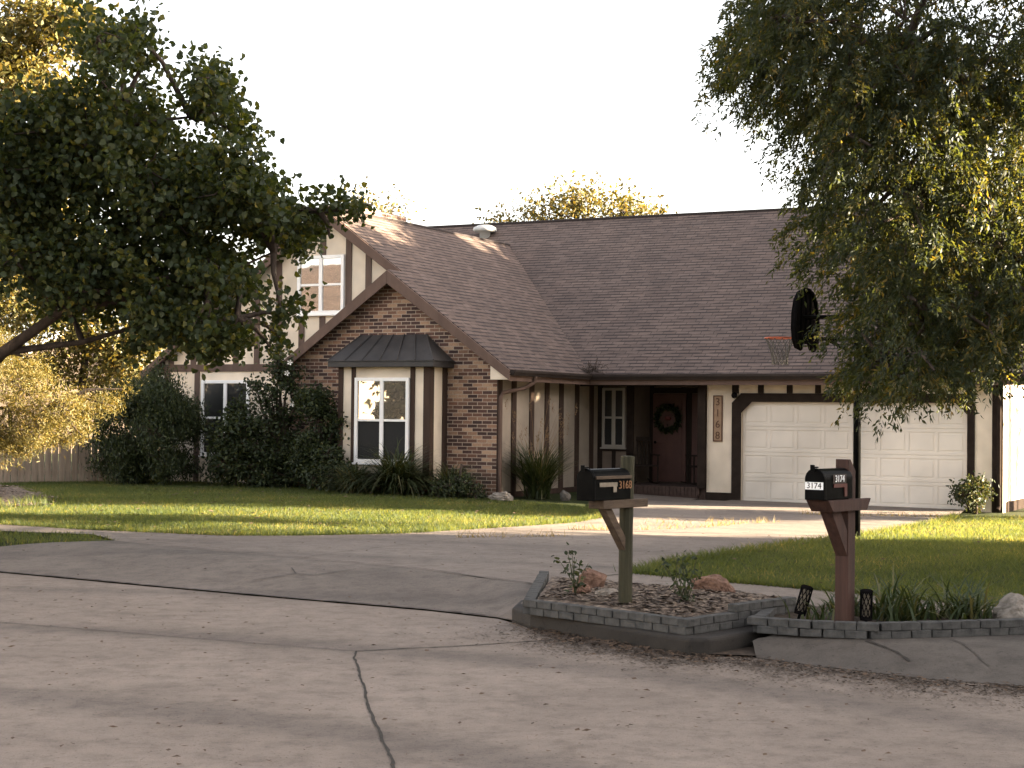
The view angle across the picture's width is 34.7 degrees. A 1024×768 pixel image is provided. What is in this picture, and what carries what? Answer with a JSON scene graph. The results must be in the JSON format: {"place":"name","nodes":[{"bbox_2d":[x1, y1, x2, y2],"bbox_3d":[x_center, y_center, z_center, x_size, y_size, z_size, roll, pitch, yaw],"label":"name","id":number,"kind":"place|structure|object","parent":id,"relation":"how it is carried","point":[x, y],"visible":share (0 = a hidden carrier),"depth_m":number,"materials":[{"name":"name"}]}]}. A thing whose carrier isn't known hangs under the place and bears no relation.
{"place":"outdoors","nodes":[
{"label":"outdoors","id":0,"kind":"place"},
{"bbox_2d":[0,524,221,539],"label":"sidewalk","id":1,"kind":"structure","parent":0,"point":[123,535],"depth_m":21.84,"materials":[{"name":"concrete"}]},
{"bbox_2d":[0,540,531,619],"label":"driveway apron","id":2,"kind":"object","parent":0,"point":[224,571],"visible":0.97,"depth_m":16.89,"materials":[{"name":"concrete"}]},
{"bbox_2d":[254,569,349,579],"bbox_3d":[-2.113,1.949,16.795,1.112,0.079,0.221,1,-1,-18],"label":"driveway joint","id":3,"kind":"object","parent":2,"relation":"on","point":[299,573],"visible":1,"depth_m":16.80,"materials":[{"name":"grey concrete"}]},
{"bbox_2d":[179,546,532,583],"bbox_3d":[-1.805,1.923,17.665,6.060,0.007,0.345,0,-2,43],"label":"driveway joint","id":4,"kind":"object","parent":2,"relation":"on","point":[379,564],"visible":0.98,"depth_m":17.33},
{"bbox_2d":[0,479,595,535],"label":"lawn grass","id":5,"kind":"structure","parent":0,"point":[272,504],"depth_m":28.25,"materials":[{"name":"green plant"}]},
{"bbox_2d":[0,573,1023,767],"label":"road","id":6,"kind":"structure","parent":0,"point":[334,727],"depth_m":10.09,"materials":[{"name":"concrete"}]},
{"bbox_2d":[4,622,351,650],"bbox_3d":[-8.556,1.964,15.831,16.601,0.001,0.238,0,-1,27],"label":"road joint","id":7,"kind":"object","parent":6,"relation":"on","point":[173,636],"visible":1,"depth_m":12.81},
{"bbox_2d":[4,571,521,623],"bbox_3d":[-6.807,2.016,18.422,17.045,0.001,0.460,0,-1,34],"label":"road joint","id":8,"kind":"object","parent":6,"relation":"on","point":[281,596],"visible":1,"depth_m":15.49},
{"bbox_2d":[353,651,394,767],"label":"road joint","id":9,"kind":"object","parent":6,"relation":"on","point":[389,754],"visible":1,"depth_m":9.47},
{"bbox_2d":[361,639,581,650],"bbox_3d":[-0.229,1.985,12.523,2.038,0.001,0.124,1,-1,-23],"label":"road joint","id":10,"kind":"object","parent":6,"relation":"on","point":[460,645],"visible":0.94,"depth_m":12.37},
{"bbox_2d":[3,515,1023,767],"bbox_3d":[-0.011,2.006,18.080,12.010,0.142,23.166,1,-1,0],"label":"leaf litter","id":11,"kind":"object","parent":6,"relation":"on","point":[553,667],"visible":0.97,"depth_m":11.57,"materials":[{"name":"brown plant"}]},
{"bbox_2d":[512,600,784,661],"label":"kerb","id":12,"kind":"structure","parent":6,"relation":"on","point":[708,643],"depth_m":12.44,"materials":[{"name":"grey concrete"}]},
{"bbox_2d":[523,571,796,634],"bbox_3d":[0.708,1.807,13.980,1.706,0.181,3.620,1,-1,-36],"label":"block edging","id":13,"kind":"object","parent":12,"relation":"on","point":[737,615],"visible":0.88,"depth_m":12.73,"materials":[{"name":"concrete"}]},
{"bbox_2d":[712,646,759,655],"bbox_3d":[2.108,2.003,12.901,0.360,0.001,2.146,0,-1,28],"label":"flume","id":14,"kind":"object","parent":12,"relation":"on","point":[746,651],"visible":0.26,"depth_m":12.12,"materials":[{"name":"concrete"}]},
{"bbox_2d":[435,624,1023,710],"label":"road silt","id":15,"kind":"object","parent":6,"relation":"on","point":[683,661],"visible":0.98,"depth_m":11.41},
{"bbox_2d":[480,625,1023,699],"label":"gutter dirt","id":16,"kind":"structure","parent":6,"relation":"on","point":[820,667],"depth_m":11.45,"materials":[{"name":"soil"}]},
{"bbox_2d":[751,629,1023,685],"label":"kerb","id":17,"kind":"structure","parent":6,"relation":"on","point":[938,658],"depth_m":11.66,"materials":[{"name":"concrete"}]},
{"bbox_2d":[747,607,1023,638],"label":"block edging","id":18,"kind":"object","parent":17,"relation":"on","point":[764,621],"visible":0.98,"depth_m":12.20,"materials":[{"name":"concrete"}]},
{"bbox_2d":[865,640,909,660],"bbox_3d":[2.705,1.907,11.746,0.058,0.074,0.580,1,-1,-20],"label":"kerb crack","id":19,"kind":"object","parent":17,"relation":"on","point":[898,652],"visible":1,"depth_m":11.77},
{"bbox_2d":[948,637,989,665],"bbox_3d":[3.258,1.907,11.716,0.032,0.077,0.902,1,-1,-3],"label":"kerb crack","id":20,"kind":"object","parent":17,"relation":"on","point":[967,646],"visible":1,"depth_m":11.59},
{"bbox_2d":[0,454,1023,686],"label":"lawn","id":21,"kind":"structure","parent":0,"point":[555,497],"depth_m":21.07,"materials":[{"name":"green plant"}]},
{"bbox_2d":[0,487,49,506],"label":"mulch mound","id":22,"kind":"object","parent":21,"relation":"on","point":[5,493],"visible":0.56,"depth_m":29.47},
{"bbox_2d":[0,485,61,505],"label":"mulch chips","id":23,"kind":"object","parent":22,"relation":"on","point":[11,490],"visible":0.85,"depth_m":29.31,"materials":[{"name":"brown wood"}]},
{"bbox_2d":[0,485,77,508],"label":"edge grass","id":24,"kind":"structure","parent":21,"relation":"on","point":[37,500],"depth_m":28.15,"materials":[{"name":"green plant"}]},
{"bbox_2d":[0,529,117,545],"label":"verge grass","id":25,"kind":"structure","parent":21,"relation":"on","point":[17,536],"depth_m":20.78,"materials":[{"name":"green plant"}]},
{"bbox_2d":[0,0,118,424],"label":"background tree","id":26,"kind":"object","parent":21,"relation":"on","point":[39,37],"visible":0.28,"depth_m":59.21,"materials":[{"name":"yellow plant"}]},
{"bbox_2d":[0,325,140,470],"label":"juniper tree","id":27,"kind":"object","parent":21,"relation":"on","point":[43,426],"visible":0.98,"depth_m":27.20,"materials":[{"name":"yellow plant"}]},
{"bbox_2d":[0,436,152,482],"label":"picket fence","id":28,"kind":"object","parent":21,"relation":"on","point":[34,474],"visible":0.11,"depth_m":37.49,"materials":[{"name":"brown wood"}]},
{"bbox_2d":[2,327,162,453],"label":"neighbour house","id":29,"kind":"structure","parent":21,"relation":"on","point":[75,390],"depth_m":63.85,"materials":[{"name":"paint"}]},
{"bbox_2d":[0,274,166,463],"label":"background tree","id":30,"kind":"object","parent":21,"relation":"on","point":[115,366],"visible":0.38,"depth_m":51.35,"materials":[{"name":"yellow plant"}]},
{"bbox_2d":[79,357,217,485],"bbox_3d":[-8.270,0.990,36.769,3.198,3.330,3.327,1,-1,0],"label":"evergreen shrub","id":31,"kind":"object","parent":21,"relation":"on","point":[156,417],"visible":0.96,"depth_m":36.34,"materials":[{"name":"green plant"}]},
{"bbox_2d":[0,0,376,382],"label":"broadleaf tree","id":32,"kind":"object","parent":21,"relation":"on","point":[58,148],"visible":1,"depth_m":19.15,"materials":[{"name":"green plant"}]},
{"bbox_2d":[192,393,269,486],"bbox_3d":[-5.950,1.303,36.298,2.087,2.210,2.208,1,-1,0],"label":"leafy shrub","id":33,"kind":"object","parent":21,"relation":"on","point":[234,427],"visible":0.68,"depth_m":35.89,"materials":[{"name":"green plant"}]},
{"bbox_2d":[220,431,306,488],"bbox_3d":[-5.493,1.729,35.915,1.839,1.549,1.810,1,-1,-31],"label":"leafy shrub","id":34,"kind":"object","parent":21,"relation":"on","point":[267,473],"visible":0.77,"depth_m":35.62,"materials":[{"name":"green plant"}]},
{"bbox_2d":[235,344,313,479],"bbox_3d":[-5.168,0.657,35.893,1.885,3.318,1.401,1,-1,0],"label":"climbing rose","id":35,"kind":"object","parent":21,"relation":"on","point":[281,420],"visible":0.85,"depth_m":35.75,"materials":[{"name":"green plant"}]},
{"bbox_2d":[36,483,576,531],"bbox_3d":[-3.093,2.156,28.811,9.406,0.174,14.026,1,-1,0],"label":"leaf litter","id":36,"kind":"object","parent":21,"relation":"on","point":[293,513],"visible":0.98,"depth_m":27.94,"materials":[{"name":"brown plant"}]},
{"bbox_2d":[283,380,349,490],"bbox_3d":[-4.076,1.177,35.282,1.954,2.549,1.623,0,-1,40],"label":"leafy shrub","id":37,"kind":"object","parent":21,"relation":"on","point":[315,403],"visible":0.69,"depth_m":35.03,"materials":[{"name":"green plant"}]},
{"bbox_2d":[295,437,365,492],"bbox_3d":[-3.686,1.808,34.506,1.564,1.418,1.281,0,-1,41],"label":"leafy shrub","id":38,"kind":"object","parent":21,"relation":"on","point":[329,457],"visible":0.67,"depth_m":34.43,"materials":[{"name":"green plant"}]},
{"bbox_2d":[309,457,385,494],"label":"ornamental grass","id":39,"kind":"object","parent":21,"relation":"on","point":[354,488],"depth_m":33.57,"materials":[{"name":"green plant"}]},
{"bbox_2d":[333,176,426,222],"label":"background tree","id":40,"kind":"object","parent":21,"relation":"on","point":[381,207],"visible":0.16,"depth_m":65.86,"materials":[{"name":"yellow plant"}]},
{"bbox_2d":[332,439,455,496],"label":"ornamental grass","id":41,"kind":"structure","parent":21,"relation":"on","point":[396,474],"depth_m":33.24,"materials":[{"name":"green plant"}]},
{"bbox_2d":[413,462,498,495],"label":"ornamental grass","id":42,"kind":"object","parent":21,"relation":"on","point":[442,475],"depth_m":33.37,"materials":[{"name":"green plant"}]},
{"bbox_2d":[422,464,491,499],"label":"leafy shrub","id":43,"kind":"object","parent":21,"relation":"on","point":[443,489],"visible":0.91,"depth_m":32.89,"materials":[{"name":"green plant"}]},
{"bbox_2d":[470,201,523,223],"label":"background tree","id":44,"kind":"object","parent":21,"relation":"on","point":[494,219],"visible":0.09,"depth_m":65.83,"materials":[{"name":"yellow plant"}]},
{"bbox_2d":[488,491,512,501],"bbox_3d":[-0.245,2.268,32.950,0.544,0.237,0.391,0,-1,41],"label":"rock","id":45,"kind":"object","parent":21,"relation":"on","point":[503,496],"visible":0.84,"depth_m":32.80,"materials":[{"name":"grey stone"}]},
{"bbox_2d":[476,395,579,498],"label":"ornamental grass","id":46,"kind":"object","parent":21,"relation":"on","point":[537,477],"depth_m":34.18,"materials":[{"name":"green plant"}]},
{"bbox_2d":[560,490,570,500],"bbox_3d":[1.105,2.350,34.252,0.213,0.282,0.290,0,-1,19],"label":"rock","id":47,"kind":"object","parent":21,"relation":"on","point":[565,495],"visible":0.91,"depth_m":34.18,"materials":[{"name":"grey stone"}]},
{"bbox_2d":[140,202,1023,512],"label":"house","id":48,"kind":"structure","parent":21,"relation":"on","point":[434,342],"depth_m":36.34,"materials":[{"name":"paint"}]},
{"bbox_2d":[198,380,249,456],"bbox_3d":[-6.647,0.807,37.950,1.430,1.790,0.098,0,-1,27],"label":"window","id":49,"kind":"structure","parent":48,"relation":"in","point":[216,392],"depth_m":38.08,"materials":[{"name":"glass"}]},
{"bbox_2d":[296,254,344,315],"bbox_3d":[-4.300,-2.207,36.811,1.310,1.360,0.098,0,-1,27],"label":"window","id":50,"kind":"structure","parent":48,"relation":"in","point":[329,300],"depth_m":36.78,"materials":[{"name":"glass"}]},
{"bbox_2d":[352,378,409,464],"bbox_3d":[-2.751,0.785,34.526,1.400,1.840,0.098,0,-1,27],"label":"window","id":51,"kind":"structure","parent":48,"relation":"in","point":[381,405],"depth_m":34.52,"materials":[{"name":"glass"}]},
{"bbox_2d":[580,355,608,373],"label":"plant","id":52,"kind":"object","parent":48,"relation":"on","point":[589,366],"visible":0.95,"depth_m":37.01,"materials":[{"name":"plant"}]},
{"bbox_2d":[600,388,625,448],"bbox_3d":[2.378,0.806,38.400,0.640,1.430,0.098,0,-1,27],"label":"window","id":53,"kind":"structure","parent":48,"relation":"in","point":[613,399],"depth_m":38.39,"materials":[{"name":"white glass"}]},
{"bbox_2d":[627,437,660,483],"bbox_3d":[3.031,1.769,38.085,0.630,1.080,0.948,1,-1,-13],"label":"rocking chair","id":54,"kind":"object","parent":48,"relation":"on","point":[643,439],"visible":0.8,"depth_m":38.30,"materials":[{"name":"black wood"}]},
{"bbox_2d":[652,403,683,434],"bbox_3d":[3.658,0.818,38.778,0.831,0.810,0.246,0,-1,27],"label":"wreath","id":55,"kind":"object","parent":48,"relation":"attached to","point":[661,409],"visible":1,"depth_m":38.77,"materials":[{"name":"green plant"}]},
{"bbox_2d":[652,394,686,481],"bbox_3d":[3.718,1.273,38.820,0.840,2.080,0.097,0,-1,27],"label":"front door","id":56,"kind":"structure","parent":48,"relation":"in","point":[671,449],"depth_m":38.80,"materials":[{"name":"paint"}]},
{"bbox_2d":[680,455,696,484],"bbox_3d":[4.397,1.775,37.648,0.948,1.080,0.630,1,-1,-8],"label":"rocking chair","id":57,"kind":"object","parent":48,"relation":"on","point":[693,466],"visible":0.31,"depth_m":37.34,"materials":[{"name":"black wood"}]},
{"bbox_2d":[691,394,697,482],"bbox_3d":[4.434,1.274,38.484,0.460,2.080,0.035,0,-1,27],"label":"door panel","id":58,"kind":"structure","parent":48,"relation":"in","point":[694,396],"depth_m":38.54,"materials":[{"name":"paint"}]},
{"bbox_2d":[713,395,722,441],"bbox_3d":[4.543,0.761,36.193,0.220,1.020,0.029,0,-1,27],"label":"house number sign","id":59,"kind":"object","parent":48,"relation":"attached to","point":[717,418],"visible":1,"depth_m":36.18,"materials":[{"name":"brown wood"}]},
{"bbox_2d":[742,402,966,510],"bbox_3d":[7.233,1.504,34.902,4.874,2.278,0.070,0,-1,27],"label":"garage door","id":60,"kind":"structure","parent":48,"relation":"in","point":[914,466],"depth_m":34.77,"materials":[{"name":"paint"}]},
{"bbox_2d":[495,169,679,221],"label":"background tree","id":61,"kind":"object","parent":21,"relation":"on","point":[575,206],"visible":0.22,"depth_m":64.73,"materials":[{"name":"yellow plant"}]},
{"bbox_2d":[764,287,861,537],"bbox_3d":[4.482,0.466,24.665,1.252,3.820,0.953,1,-1,-14],"label":"basketball hoop","id":62,"kind":"object","parent":21,"relation":"on","point":[803,318],"visible":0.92,"depth_m":24.42,"materials":[{"name":"black metal"}]},
{"bbox_2d":[639,514,1023,602],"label":"lawn grass","id":63,"kind":"structure","parent":21,"relation":"on","point":[910,537],"depth_m":19.62,"materials":[{"name":"green plant"}]},
{"bbox_2d":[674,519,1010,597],"bbox_3d":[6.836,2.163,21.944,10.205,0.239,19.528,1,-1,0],"label":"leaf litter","id":64,"kind":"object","parent":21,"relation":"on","point":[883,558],"visible":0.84,"depth_m":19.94,"materials":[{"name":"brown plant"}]},
{"bbox_2d":[690,0,1023,441],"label":"willow oak","id":65,"kind":"object","parent":21,"relation":"on","point":[949,227],"visible":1,"depth_m":18.29,"materials":[{"name":"green plant"}]},
{"bbox_2d":[946,470,1000,514],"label":"leafy shrub","id":66,"kind":"object","parent":21,"relation":"on","point":[976,490],"visible":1,"depth_m":33.00,"materials":[{"name":"green plant"}]},
{"bbox_2d":[0,0,1023,360],"label":"sky","id":67,"kind":"structure","parent":0,"point":[458,105],"materials":[{"name":"white"}]},
{"bbox_2d":[116,494,963,584],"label":"driveway","id":68,"kind":"structure","parent":0,"point":[497,556],"depth_m":21.56,"materials":[{"name":"concrete"}]},
{"bbox_2d":[307,516,650,556],"bbox_3d":[0.059,2.131,23.605,0.062,0.157,11.759,0,-1,24],"label":"driveway joint","id":69,"kind":"object","parent":68,"relation":"on","point":[438,540],"visible":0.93,"depth_m":20.99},
{"bbox_2d":[0,504,999,606],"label":"edge grass","id":70,"kind":"structure","parent":68,"relation":"on","point":[641,568],"depth_m":21.91,"materials":[{"name":"green plant"}]},
{"bbox_2d":[490,528,795,540],"bbox_3d":[1.744,2.159,23.507,4.841,0.032,0.254,0,-1,18],"label":"driveway joint","id":71,"kind":"object","parent":68,"relation":"on","point":[652,535],"visible":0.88,"depth_m":23.38,"materials":[{"name":"black"}]},
{"bbox_2d":[457,510,959,537],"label":"crack weeds","id":72,"kind":"object","parent":68,"relation":"on","point":[708,524],"visible":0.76,"depth_m":26.14,"materials":[{"name":"green plant"}]},
{"bbox_2d":[537,576,781,617],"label":"mulch ground","id":73,"kind":"structure","parent":0,"point":[551,582],"depth_m":13.28,"materials":[{"name":"brown wood"}]},
{"bbox_2d":[551,542,591,594],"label":"garden weed","id":74,"kind":"object","parent":73,"relation":"on","point":[574,582],"visible":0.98,"depth_m":13.68,"materials":[{"name":"green plant"}]},
{"bbox_2d":[572,582,591,593],"bbox_3d":[0.583,1.744,13.817,0.168,0.162,0.234,0,-1,25],"label":"rock","id":75,"kind":"object","parent":73,"relation":"on","point":[586,588],"visible":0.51,"depth_m":13.76,"materials":[{"name":"brown stone"}]},
{"bbox_2d":[576,568,606,587],"bbox_3d":[0.684,1.725,14.345,0.292,0.243,0.240,1,-1,-25],"label":"rock","id":76,"kind":"object","parent":73,"relation":"on","point":[593,578],"visible":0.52,"depth_m":14.25,"materials":[{"name":"brown stone"}]},
{"bbox_2d":[594,588,617,594],"bbox_3d":[0.788,1.754,13.587,0.236,0.137,0.154,1,-1,-6],"label":"rock","id":77,"kind":"object","parent":73,"relation":"on","point":[606,591],"visible":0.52,"depth_m":13.54,"materials":[{"name":"grey stone"}]},
{"bbox_2d":[577,456,647,604],"bbox_3d":[0.794,1.235,13.000,0.173,1.326,0.780,0,-1,40],"label":"mailbox","id":78,"kind":"object","parent":73,"relation":"on","point":[604,491],"visible":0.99,"depth_m":13.01,"materials":[{"name":"brown wood"}]},
{"bbox_2d":[577,465,595,500],"bbox_3d":[0.566,0.770,12.740,0.163,0.278,0.069,0,-1,40],"label":"door","id":79,"kind":"structure","parent":78,"relation":"in","point":[586,479],"depth_m":12.73,"materials":[{"name":"black metal"}]},
{"bbox_2d":[654,550,703,601],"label":"garden weed","id":80,"kind":"object","parent":73,"relation":"on","point":[685,597],"visible":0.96,"depth_m":13.18,"materials":[{"name":"green plant"}]},
{"bbox_2d":[691,574,735,593],"bbox_3d":[1.750,1.774,14.278,0.395,0.237,0.248,0,-1,13],"label":"rock","id":81,"kind":"object","parent":73,"relation":"on","point":[716,582],"visible":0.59,"depth_m":14.19,"materials":[{"name":"brown stone"}]},
{"bbox_2d":[605,573,992,611],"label":"sidewalk","id":82,"kind":"structure","parent":0,"point":[647,579],"depth_m":15.50,"materials":[{"name":"concrete"}]},
{"bbox_2d":[774,605,994,628],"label":"soil ground","id":83,"kind":"structure","parent":0,"point":[793,615],"depth_m":12.92,"materials":[{"name":"brown soil"}]},
{"bbox_2d":[794,584,813,618],"bbox_3d":[2.244,1.749,12.727,0.100,0.386,0.100,19,-6,-16],"label":"garden light","id":84,"kind":"object","parent":83,"relation":"on","point":[805,594],"visible":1,"depth_m":12.71,"materials":[{"name":"black metal"}]},
{"bbox_2d":[774,592,834,619],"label":"daylily","id":85,"kind":"object","parent":83,"relation":"on","point":[815,613],"visible":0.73,"depth_m":12.67,"materials":[{"name":"green plant"}]},
{"bbox_2d":[805,459,870,620],"bbox_3d":[2.434,1.246,12.313,0.188,1.360,0.734,0,-1,40],"label":"mailbox","id":86,"kind":"object","parent":83,"relation":"on","point":[830,497],"visible":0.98,"depth_m":12.32,"materials":[{"name":"brown wood"}]},
{"bbox_2d":[805,465,825,500],"bbox_3d":[2.225,0.725,12.069,0.163,0.261,0.069,0,-1,40],"label":"door","id":87,"kind":"structure","parent":86,"relation":"in","point":[815,478],"depth_m":12.05,"materials":[{"name":"black metal"}]},
{"bbox_2d":[811,582,887,616],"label":"daylily","id":88,"kind":"object","parent":83,"relation":"on","point":[857,607],"visible":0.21,"depth_m":13.13,"materials":[{"name":"green plant"}]},
{"bbox_2d":[860,589,872,621],"bbox_3d":[2.674,1.742,12.390,0.100,0.386,0.100,2,-2,-17],"label":"garden light","id":89,"kind":"object","parent":83,"relation":"on","point":[866,603],"visible":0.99,"depth_m":12.36,"materials":[{"name":"black metal"}]},
{"bbox_2d":[855,564,948,621],"bbox_3d":[2.912,1.630,12.740,0.858,0.449,0.966,1,-1,0],"label":"daylily","id":90,"kind":"object","parent":83,"relation":"on","point":[894,606],"visible":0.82,"depth_m":12.65,"materials":[{"name":"green plant"}]},
{"bbox_2d":[857,580,976,620],"bbox_3d":[3.221,1.700,12.932,0.871,0.322,0.865,-1,-2,45],"label":"daylily","id":91,"kind":"object","parent":83,"relation":"on","point":[925,614],"visible":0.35,"depth_m":12.79,"materials":[{"name":"green plant"}]},
{"bbox_2d":[917,570,1023,619],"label":"daylily","id":92,"kind":"object","parent":83,"relation":"on","point":[974,605],"visible":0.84,"depth_m":12.88,"materials":[{"name":"green plant"}]},
{"bbox_2d":[993,593,1023,618],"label":"rock","id":93,"kind":"object","parent":83,"relation":"on","point":[1010,610],"visible":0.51,"depth_m":12.86,"materials":[{"name":"beige stone"}]}
]}

